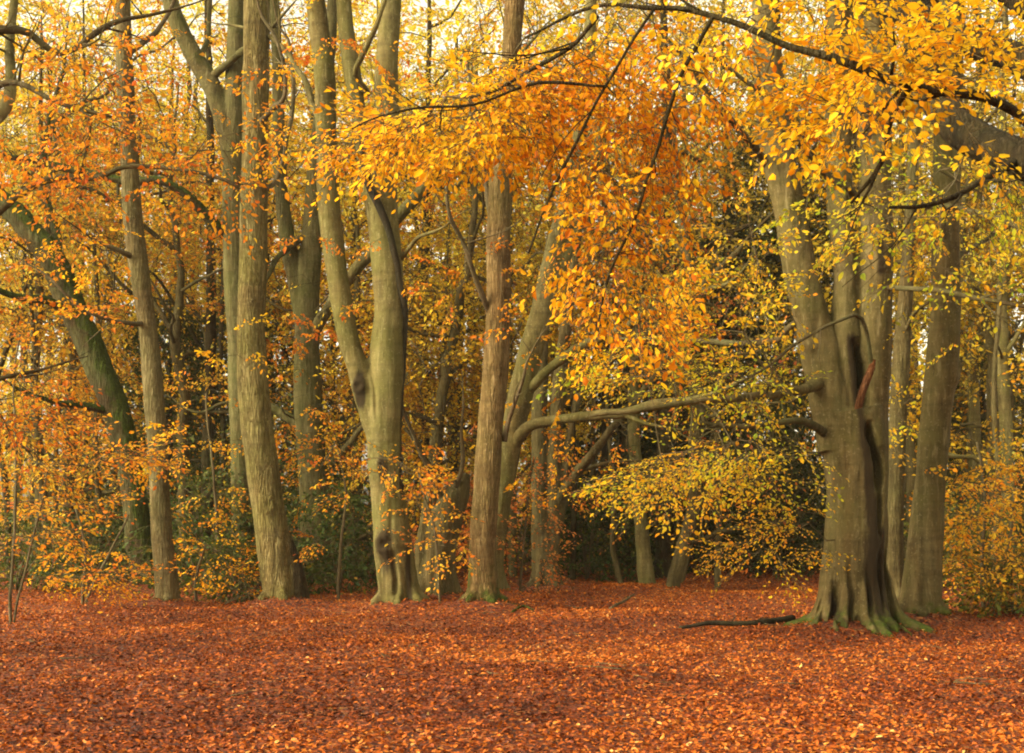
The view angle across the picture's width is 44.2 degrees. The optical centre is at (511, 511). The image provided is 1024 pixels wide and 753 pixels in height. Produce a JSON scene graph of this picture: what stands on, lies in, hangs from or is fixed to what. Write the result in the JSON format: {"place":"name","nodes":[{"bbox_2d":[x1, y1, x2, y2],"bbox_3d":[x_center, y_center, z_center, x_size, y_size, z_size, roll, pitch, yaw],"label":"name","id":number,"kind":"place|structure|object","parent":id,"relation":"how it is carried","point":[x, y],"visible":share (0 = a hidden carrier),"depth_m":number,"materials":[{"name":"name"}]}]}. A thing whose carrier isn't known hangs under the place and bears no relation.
{"place":"outdoors","nodes":[
{"label":"outdoors","id":0,"kind":"place"},
{"bbox_2d":[0,512,1023,752],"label":"ground","id":1,"kind":"structure","parent":0,"point":[444,698],"depth_m":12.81,"materials":[{"name":"brown plant"}]},
{"bbox_2d":[0,99,65,577],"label":"young tree","id":2,"kind":"object","parent":1,"relation":"on","point":[5,352],"visible":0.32,"depth_m":29.93,"materials":[{"name":"brown plant"}]},
{"bbox_2d":[0,114,97,564],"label":"young tree","id":3,"kind":"object","parent":1,"relation":"on","point":[57,450],"visible":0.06,"depth_m":32.94,"materials":[{"name":"brown plant"}]},
{"bbox_2d":[0,486,104,593],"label":"holly bush","id":4,"kind":"object","parent":1,"relation":"on","point":[20,573],"visible":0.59,"depth_m":25.39,"materials":[{"name":"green plant"}]},
{"bbox_2d":[0,2,153,585],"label":"oak tree","id":5,"kind":"object","parent":1,"relation":"on","point":[99,370],"visible":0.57,"depth_m":26.27,"materials":[{"name":"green plant"}]},
{"bbox_2d":[0,490,158,609],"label":"beech sapling","id":6,"kind":"object","parent":1,"relation":"on","point":[93,584],"visible":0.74,"depth_m":21.46,"materials":[{"name":"orange plant"}]},
{"bbox_2d":[4,173,157,575],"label":"young tree","id":7,"kind":"object","parent":1,"relation":"on","point":[96,414],"visible":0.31,"depth_m":28.93,"materials":[{"name":"orange plant"}]},
{"bbox_2d":[0,0,183,530],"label":"beech tree","id":8,"kind":"object","parent":1,"relation":"on","point":[77,136],"visible":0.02,"depth_m":47.90,"materials":[{"name":"orange plant"}]},
{"bbox_2d":[0,140,184,575],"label":"beech tree","id":9,"kind":"object","parent":1,"relation":"on","point":[38,436],"visible":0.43,"depth_m":28.75,"materials":[{"name":"orange plant"}]},
{"bbox_2d":[9,490,178,587],"bbox_3d":[-9.284,0.817,27.854,3.070,2.712,3.307,0,0,-44],"label":"holly bush","id":10,"kind":"object","parent":1,"relation":"on","point":[110,559],"visible":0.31,"depth_m":27.67,"materials":[{"name":"green plant"}]},
{"bbox_2d":[0,0,199,449],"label":"beech tree","id":11,"kind":"object","parent":1,"relation":"on","point":[29,131],"visible":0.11,"depth_m":35.44,"materials":[{"name":"orange plant"}]},
{"bbox_2d":[0,331,201,623],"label":"beech sapling","id":12,"kind":"object","parent":1,"relation":"on","point":[63,533],"visible":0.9,"depth_m":17.48,"materials":[{"name":"orange plant"}]},
{"bbox_2d":[0,0,219,571],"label":"beech tree","id":13,"kind":"object","parent":1,"relation":"on","point":[8,242],"visible":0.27,"depth_m":30.86,"materials":[{"name":"orange plant"}]},
{"bbox_2d":[11,0,240,600],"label":"beech tree","id":14,"kind":"object","parent":1,"relation":"on","point":[166,583],"visible":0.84,"depth_m":22.15,"materials":[{"name":"brown plant"}]},
{"bbox_2d":[0,0,271,541],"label":"beech tree","id":15,"kind":"object","parent":1,"relation":"on","point":[117,173],"visible":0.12,"depth_m":33.54,"materials":[{"name":"orange plant"}]},
{"bbox_2d":[68,107,205,561],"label":"young tree","id":16,"kind":"object","parent":1,"relation":"on","point":[107,274],"visible":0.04,"depth_m":34.94,"materials":[{"name":"brown plant"}]},
{"bbox_2d":[0,91,276,545],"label":"beech tree","id":17,"kind":"object","parent":1,"relation":"on","point":[13,252],"visible":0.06,"depth_m":38.18,"materials":[{"name":"orange plant"}]},
{"bbox_2d":[0,0,289,576],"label":"tree","id":18,"kind":"object","parent":1,"relation":"on","point":[72,356],"visible":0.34,"depth_m":28.79,"materials":[{"name":"orange plant"}]},
{"bbox_2d":[61,297,230,567],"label":"holly tree","id":19,"kind":"object","parent":1,"relation":"on","point":[169,370],"visible":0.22,"depth_m":32.40,"materials":[{"name":"green plant"}]},
{"bbox_2d":[0,0,307,584],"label":"beech tree","id":20,"kind":"object","parent":1,"relation":"on","point":[225,104],"visible":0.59,"depth_m":25.31,"materials":[{"name":"brown plant"}]},
{"bbox_2d":[0,0,317,519],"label":"beech tree","id":21,"kind":"object","parent":1,"relation":"on","point":[10,83],"visible":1,"depth_m":13.37,"materials":[{"name":"brown plant"}]},
{"bbox_2d":[20,0,308,530],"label":"beech tree","id":22,"kind":"object","parent":1,"relation":"on","point":[172,70],"visible":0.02,"depth_m":41.40,"materials":[{"name":"orange plant"}]},
{"bbox_2d":[111,97,221,361],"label":"young tree","id":23,"kind":"object","parent":1,"relation":"on","point":[175,275],"visible":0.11,"depth_m":33.94,"materials":[{"name":"orange plant"}]},
{"bbox_2d":[0,0,371,579],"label":"tree","id":24,"kind":"object","parent":1,"relation":"on","point":[173,327],"visible":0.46,"depth_m":28.29,"materials":[{"name":"brown plant"}]},
{"bbox_2d":[115,431,259,595],"bbox_3d":[-6.118,0.292,25.065,3.496,3.748,2.385,0,0,0],"label":"holly bush","id":25,"kind":"object","parent":1,"relation":"on","point":[196,482],"visible":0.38,"depth_m":24.74,"materials":[{"name":"green plant"}]},
{"bbox_2d":[133,501,261,600],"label":"beech sapling","id":26,"kind":"object","parent":1,"relation":"on","point":[241,568],"visible":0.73,"depth_m":22.76,"materials":[{"name":"orange plant"}]},
{"bbox_2d":[140,379,279,595],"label":"beech sapling","id":27,"kind":"object","parent":1,"relation":"on","point":[216,507],"visible":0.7,"depth_m":23.95,"materials":[{"name":"orange plant"}]},
{"bbox_2d":[144,185,291,574],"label":"young tree","id":28,"kind":"object","parent":1,"relation":"on","point":[220,352],"visible":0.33,"depth_m":28.94,"materials":[{"name":"brown plant"}]},
{"bbox_2d":[11,0,436,568],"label":"beech tree","id":29,"kind":"object","parent":1,"relation":"on","point":[211,266],"visible":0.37,"depth_m":29.89,"materials":[{"name":"orange plant"}]},
{"bbox_2d":[179,514,291,603],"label":"holly bush","id":30,"kind":"object","parent":1,"relation":"on","point":[227,552],"visible":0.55,"depth_m":23.34,"materials":[{"name":"green plant"}]},
{"bbox_2d":[194,0,318,600],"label":"oak tree","id":31,"kind":"object","parent":1,"relation":"on","point":[282,575],"visible":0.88,"depth_m":21.98,"materials":[{"name":"brown plant"}]},
{"bbox_2d":[100,0,436,470],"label":"beech tree","id":32,"kind":"object","parent":1,"relation":"on","point":[200,130],"visible":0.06,"depth_m":34.19,"materials":[{"name":"orange plant"}]},
{"bbox_2d":[167,272,372,564],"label":"holly tree","id":33,"kind":"object","parent":1,"relation":"on","point":[226,372],"visible":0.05,"depth_m":33.30,"materials":[{"name":"green plant"}]},
{"bbox_2d":[190,392,375,579],"bbox_3d":[-4.946,-0.314,28.495,4.367,4.749,3.199,0,0,-24],"label":"holly bush","id":34,"kind":"object","parent":1,"relation":"on","point":[290,496],"visible":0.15,"depth_m":28.34,"materials":[{"name":"green plant"}]},
{"bbox_2d":[146,0,453,457],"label":"beech tree","id":35,"kind":"object","parent":1,"relation":"on","point":[399,57],"visible":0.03,"depth_m":44.26,"materials":[{"name":"yellow plant"}]},
{"bbox_2d":[267,124,342,472],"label":"young tree","id":36,"kind":"object","parent":1,"relation":"on","point":[278,331],"visible":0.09,"depth_m":32.94,"materials":[{"name":"brown plant"}]},
{"bbox_2d":[280,425,362,599],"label":"beech sapling","id":37,"kind":"object","parent":1,"relation":"on","point":[343,523],"visible":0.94,"depth_m":22.56,"materials":[{"name":"orange plant"}]},
{"bbox_2d":[250,470,410,594],"bbox_3d":[-3.275,0.688,24.106,3.507,3.015,2.499,0,0,0],"label":"holly bush","id":38,"kind":"object","parent":1,"relation":"on","point":[361,570],"visible":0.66,"depth_m":23.85,"materials":[{"name":"green plant"}]},
{"bbox_2d":[190,9,485,561],"bbox_3d":[-4.322,-5.393,33.194,7.980,14.380,8.361,0,0,-8],"label":"beech tree","id":39,"kind":"object","parent":1,"relation":"on","point":[299,221],"visible":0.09,"depth_m":32.23,"materials":[{"name":"orange plant"}]},
{"bbox_2d":[190,143,486,577],"bbox_3d":[-3.678,-3.326,29.497,7.701,10.349,6.712,0,0,-25],"label":"beech tree","id":40,"kind":"object","parent":1,"relation":"on","point":[324,382],"visible":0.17,"depth_m":28.74,"materials":[{"name":"orange plant"}]},
{"bbox_2d":[206,0,481,604],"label":"beech tree","id":41,"kind":"object","parent":1,"relation":"on","point":[377,385],"visible":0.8,"depth_m":21.11,"materials":[{"name":"brown plant"}]},
{"bbox_2d":[161,81,531,579],"bbox_3d":[-3.622,-3.985,29.020,8.030,11.720,8.027,0,0,10],"label":"bare tree","id":42,"kind":"object","parent":1,"relation":"on","point":[359,287],"visible":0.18,"depth_m":28.55,"materials":[{"name":"brown plant"}]},
{"bbox_2d":[166,0,559,583],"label":"beech tree","id":43,"kind":"object","parent":1,"relation":"on","point":[305,299],"visible":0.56,"depth_m":26.29,"materials":[{"name":"brown plant"}]},
{"bbox_2d":[341,441,483,602],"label":"beech sapling","id":44,"kind":"object","parent":1,"relation":"on","point":[438,569],"visible":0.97,"depth_m":20.48,"materials":[{"name":"orange plant"}]},
{"bbox_2d":[193,0,640,523],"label":"beech tree","id":45,"kind":"object","parent":1,"relation":"on","point":[351,199],"visible":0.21,"depth_m":30.02,"materials":[{"name":"orange plant"}]},
{"bbox_2d":[369,338,469,594],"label":"broken tree","id":46,"kind":"object","parent":1,"relation":"on","point":[457,491],"visible":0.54,"depth_m":22.17,"materials":[{"name":"brown plant"}]},
{"bbox_2d":[221,0,633,569],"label":"bare tree","id":47,"kind":"object","parent":1,"relation":"on","point":[438,423],"visible":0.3,"depth_m":26.65,"materials":[{"name":"brown plant"}]},
{"bbox_2d":[284,179,570,561],"bbox_3d":[-1.713,-2.983,28.030,6.317,9.740,7.248,0,0,45],"label":"beech tree","id":48,"kind":"object","parent":1,"relation":"on","point":[445,307],"visible":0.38,"depth_m":27.40,"materials":[{"name":"orange plant"}]},
{"bbox_2d":[404,86,465,555],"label":"young tree","id":49,"kind":"object","parent":1,"relation":"on","point":[415,522],"visible":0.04,"depth_m":33.92,"materials":[{"name":"brown plant"}]},
{"bbox_2d":[372,421,525,588],"bbox_3d":[-1.289,0.067,27.017,2.946,3.943,2.672,0,0,-43],"label":"russet bush","id":50,"kind":"object","parent":1,"relation":"on","point":[463,530],"visible":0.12,"depth_m":26.87,"materials":[{"name":"orange plant"}]},
{"bbox_2d":[319,6,589,557],"bbox_3d":[-1.818,-6.122,36.806,8.705,15.688,9.121,0,0,13],"label":"beech tree","id":51,"kind":"object","parent":1,"relation":"on","point":[448,432],"visible":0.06,"depth_m":36.09,"materials":[{"name":"orange plant"}]},
{"bbox_2d":[401,0,553,602],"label":"oak tree","id":52,"kind":"object","parent":1,"relation":"on","point":[492,435],"visible":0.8,"depth_m":20.61,"materials":[{"name":"brown plant"}]},
{"bbox_2d":[337,2,618,539],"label":"beech tree","id":53,"kind":"object","parent":1,"relation":"on","point":[445,40],"visible":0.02,"depth_m":46.63,"materials":[{"name":"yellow plant"}]},
{"bbox_2d":[433,126,538,567],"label":"young tree","id":54,"kind":"object","parent":1,"relation":"on","point":[459,400],"visible":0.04,"depth_m":32.94,"materials":[{"name":"brown plant"}]},
{"bbox_2d":[336,0,686,576],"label":"beech tree","id":55,"kind":"object","parent":1,"relation":"on","point":[511,512],"visible":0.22,"depth_m":29.39,"materials":[{"name":"orange plant"}]},
{"bbox_2d":[0,0,1023,539],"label":"distant woodland","id":56,"kind":"object","parent":1,"relation":"on","point":[222,10],"visible":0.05,"depth_m":57.58,"materials":[{"name":"plant"}]},
{"bbox_2d":[0,400,1023,580],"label":"undergrowth","id":57,"kind":"object","parent":1,"relation":"on","point":[466,567],"visible":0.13,"depth_m":33.84,"materials":[{"name":"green plant"}]},
{"bbox_2d":[404,176,656,565],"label":"beech tree","id":58,"kind":"object","parent":1,"relation":"on","point":[530,434],"visible":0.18,"depth_m":32.73,"materials":[{"name":"orange plant"}]},
{"bbox_2d":[459,447,611,597],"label":"beech sapling","id":59,"kind":"object","parent":1,"relation":"on","point":[555,518],"visible":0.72,"depth_m":24.16,"materials":[{"name":"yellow plant"}]},
{"bbox_2d":[510,564,575,593],"bbox_3d":[0.382,1.302,24.965,1.851,0.626,1.330,0,0,0],"label":"brushwood","id":60,"kind":"object","parent":1,"relation":"on","point":[522,587],"visible":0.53,"depth_m":25.02,"materials":[{"name":"brown plant"}]},
{"bbox_2d":[403,15,699,474],"bbox_3d":[1.395,-6.476,38.203,9.218,16.344,9.778,0,0,-19],"label":"beech tree","id":61,"kind":"object","parent":1,"relation":"on","point":[552,356],"visible":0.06,"depth_m":37.48,"materials":[{"name":"orange plant"}]},
{"bbox_2d":[398,0,752,557],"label":"beech tree","id":62,"kind":"object","parent":1,"relation":"on","point":[604,451],"visible":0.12,"depth_m":33.80,"materials":[{"name":"orange plant"}]},
{"bbox_2d":[509,282,646,579],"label":"young tree","id":63,"kind":"object","parent":1,"relation":"on","point":[573,529],"visible":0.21,"depth_m":28.93,"materials":[{"name":"orange plant"}]},
{"bbox_2d":[510,318,657,582],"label":"young tree","id":64,"kind":"object","parent":1,"relation":"on","point":[618,573],"visible":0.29,"depth_m":28.14,"materials":[{"name":"yellow plant"}]},
{"bbox_2d":[516,474,668,582],"bbox_3d":[1.888,0.648,29.486,3.695,3.137,2.823,0,0,0],"label":"holly bush","id":65,"kind":"object","parent":1,"relation":"on","point":[598,563],"visible":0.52,"depth_m":29.35,"materials":[{"name":"green plant"}]},
{"bbox_2d":[519,85,677,570],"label":"young tree","id":66,"kind":"object","parent":1,"relation":"on","point":[593,471],"visible":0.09,"depth_m":31.93,"materials":[{"name":"brown plant"}]},
{"bbox_2d":[505,284,709,561],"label":"yew tree","id":67,"kind":"object","parent":1,"relation":"on","point":[579,444],"visible":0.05,"depth_m":35.13,"materials":[{"name":"green plant"}]},
{"bbox_2d":[469,0,773,590],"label":"beech tree","id":68,"kind":"object","parent":1,"relation":"on","point":[521,428],"visible":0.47,"depth_m":23.78,"materials":[{"name":"brown plant"}]},
{"bbox_2d":[557,116,715,565],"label":"young tree","id":69,"kind":"object","parent":1,"relation":"on","point":[622,434],"visible":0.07,"depth_m":32.94,"materials":[{"name":"brown plant"}]},
{"bbox_2d":[515,173,773,587],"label":"beech tree","id":70,"kind":"object","parent":1,"relation":"on","point":[538,439],"visible":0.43,"depth_m":25.67,"materials":[{"name":"brown plant"}]},
{"bbox_2d":[291,0,1023,404],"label":"beech tree","id":71,"kind":"object","parent":1,"relation":"on","point":[931,34],"visible":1,"depth_m":10.05,"materials":[{"name":"orange plant"}]},
{"bbox_2d":[570,250,756,583],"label":"young tree","id":72,"kind":"object","parent":1,"relation":"on","point":[645,568],"visible":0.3,"depth_m":27.87,"materials":[{"name":"brown plant"}]},
{"bbox_2d":[511,0,832,587],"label":"bare tree","id":73,"kind":"object","parent":1,"relation":"on","point":[676,570],"visible":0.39,"depth_m":26.64,"materials":[{"name":"brown plant"}]},
{"bbox_2d":[546,0,805,441],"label":"beech tree","id":74,"kind":"object","parent":1,"relation":"on","point":[703,3],"visible":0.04,"depth_m":44.84,"materials":[{"name":"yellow plant"}]},
{"bbox_2d":[590,108,766,571],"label":"young tree","id":75,"kind":"object","parent":1,"relation":"on","point":[707,301],"visible":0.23,"depth_m":30.94,"materials":[{"name":"yellow plant"}]},
{"bbox_2d":[582,378,792,574],"bbox_3d":[4.374,-0.671,31.611,4.413,5.629,3.813,0,0,-23],"label":"yew bush","id":76,"kind":"object","parent":1,"relation":"on","point":[645,474],"visible":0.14,"depth_m":31.40,"materials":[{"name":"green plant"}]},
{"bbox_2d":[580,355,809,583],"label":"young tree","id":77,"kind":"object","parent":1,"relation":"on","point":[691,546],"visible":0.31,"depth_m":28.14,"materials":[{"name":"yellow plant"}]},
{"bbox_2d":[494,0,902,577],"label":"beech tree","id":78,"kind":"object","parent":1,"relation":"on","point":[665,548],"visible":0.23,"depth_m":30.32,"materials":[{"name":"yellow plant"}]},
{"bbox_2d":[586,209,825,568],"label":"yew tree","id":79,"kind":"object","parent":1,"relation":"on","point":[761,331],"visible":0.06,"depth_m":33.66,"materials":[{"name":"green plant"}]},
{"bbox_2d":[649,274,795,587],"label":"young tree","id":80,"kind":"object","parent":1,"relation":"on","point":[717,570],"visible":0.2,"depth_m":27.43,"materials":[{"name":"yellow plant"}]},
{"bbox_2d":[560,0,905,558],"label":"beech tree","id":81,"kind":"object","parent":1,"relation":"on","point":[683,144],"visible":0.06,"depth_m":35.25,"materials":[{"name":"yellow plant"}]},
{"bbox_2d":[683,104,816,566],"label":"young tree","id":82,"kind":"object","parent":1,"relation":"on","point":[736,218],"visible":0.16,"depth_m":31.95,"materials":[{"name":"brown plant"}]},
{"bbox_2d":[677,409,825,580],"bbox_3d":[6.252,-0.262,29.925,4.522,4.480,3.535,0,0,22],"label":"yew bush","id":83,"kind":"object","parent":1,"relation":"on","point":[773,564],"visible":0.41,"depth_m":29.78,"materials":[{"name":"green plant"}]},
{"bbox_2d":[634,107,905,573],"bbox_3d":[6.689,-4.312,33.037,7.655,12.493,7.697,0,0,-23],"label":"yew tree","id":84,"kind":"object","parent":1,"relation":"on","point":[769,257],"visible":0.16,"depth_m":31.84,"materials":[{"name":"green plant"}]},
{"bbox_2d":[530,0,1023,637],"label":"beech tree","id":85,"kind":"object","parent":1,"relation":"on","point":[844,350],"visible":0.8,"depth_m":17.31,"materials":[{"name":"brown plant"}]},
{"bbox_2d":[717,107,856,571],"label":"young tree","id":86,"kind":"object","parent":1,"relation":"on","point":[798,361],"visible":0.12,"depth_m":30.93,"materials":[{"name":"brown plant"}]},
{"bbox_2d":[644,54,932,554],"bbox_3d":[8.710,-6.470,39.712,9.778,16.344,9.218,0,0,33],"label":"beech tree","id":87,"kind":"object","parent":1,"relation":"on","point":[785,441],"depth_m":39.72,"materials":[{"name":"yellow plant"}]},
{"bbox_2d":[682,0,1022,368],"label":"beech tree","id":88,"kind":"object","parent":1,"relation":"on","point":[758,162],"visible":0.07,"depth_m":32.34,"materials":[{"name":"yellow plant"}]},
{"bbox_2d":[734,24,1023,558],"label":"beech tree","id":89,"kind":"object","parent":1,"relation":"on","point":[911,447],"visible":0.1,"depth_m":29.26,"materials":[{"name":"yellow plant"}]},
{"bbox_2d":[744,0,1023,572],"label":"beech tree","id":90,"kind":"object","parent":1,"relation":"on","point":[973,416],"visible":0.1,"depth_m":30.73,"materials":[{"name":"yellow plant"}]},
{"bbox_2d":[783,0,1023,575],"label":"beech tree","id":91,"kind":"object","parent":1,"relation":"on","point":[1004,400],"visible":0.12,"depth_m":27.49,"materials":[{"name":"yellow plant"}]},
{"bbox_2d":[812,62,1023,545],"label":"beech tree","id":92,"kind":"object","parent":1,"relation":"on","point":[963,290],"visible":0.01,"depth_m":43.88,"materials":[{"name":"yellow plant"}]},
{"bbox_2d":[816,4,1023,577],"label":"bare tree","id":93,"kind":"object","parent":1,"relation":"on","point":[989,339],"visible":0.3,"depth_m":28.28,"materials":[{"name":"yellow plant"}]},
{"bbox_2d":[887,92,986,598],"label":"beech tree","id":94,"kind":"object","parent":1,"relation":"on","point":[899,394],"visible":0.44,"depth_m":20.28,"materials":[{"name":"brown plant"}]},
{"bbox_2d":[865,0,1023,616],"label":"beech tree","id":95,"kind":"object","parent":1,"relation":"on","point":[921,590],"visible":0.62,"depth_m":18.50,"materials":[{"name":"brown plant"}]},
{"bbox_2d":[893,116,997,564],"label":"young tree","id":96,"kind":"object","parent":1,"relation":"on","point":[965,479],"visible":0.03,"depth_m":33.92,"materials":[{"name":"yellow plant"}]},
{"bbox_2d":[890,433,1023,611],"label":"beech sapling","id":97,"kind":"object","parent":1,"relation":"on","point":[983,519],"visible":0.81,"depth_m":18.99,"materials":[{"name":"yellow plant"}]},
{"bbox_2d":[890,3,1023,480],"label":"beech tree","id":98,"kind":"object","parent":1,"relation":"on","point":[966,411],"visible":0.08,"depth_m":33.12,"materials":[{"name":"yellow plant"}]},
{"bbox_2d":[904,315,1023,565],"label":"holly tree","id":99,"kind":"object","parent":1,"relation":"on","point":[982,406],"visible":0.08,"depth_m":35.30,"materials":[{"name":"green plant"}]},
{"bbox_2d":[904,468,1023,588],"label":"holly bush","id":100,"kind":"object","parent":1,"relation":"on","point":[944,577],"visible":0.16,"depth_m":26.22,"materials":[{"name":"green plant"}]},
{"bbox_2d":[915,218,1023,578],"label":"young tree","id":101,"kind":"object","parent":1,"relation":"on","point":[994,385],"visible":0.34,"depth_m":24.45,"materials":[{"name":"brown plant"}]},
{"bbox_2d":[921,114,1023,568],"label":"young tree","id":102,"kind":"object","parent":1,"relation":"on","point":[1016,434],"visible":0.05,"depth_m":31.93,"materials":[{"name":"brown plant"}]},
{"bbox_2d":[942,529,1023,617],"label":"holly bush","id":103,"kind":"object","parent":1,"relation":"on","point":[998,602],"visible":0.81,"depth_m":19.11,"materials":[{"name":"green plant"}]},
{"bbox_2d":[0,0,1023,511],"label":"sky","id":104,"kind":"structure","parent":0,"point":[423,4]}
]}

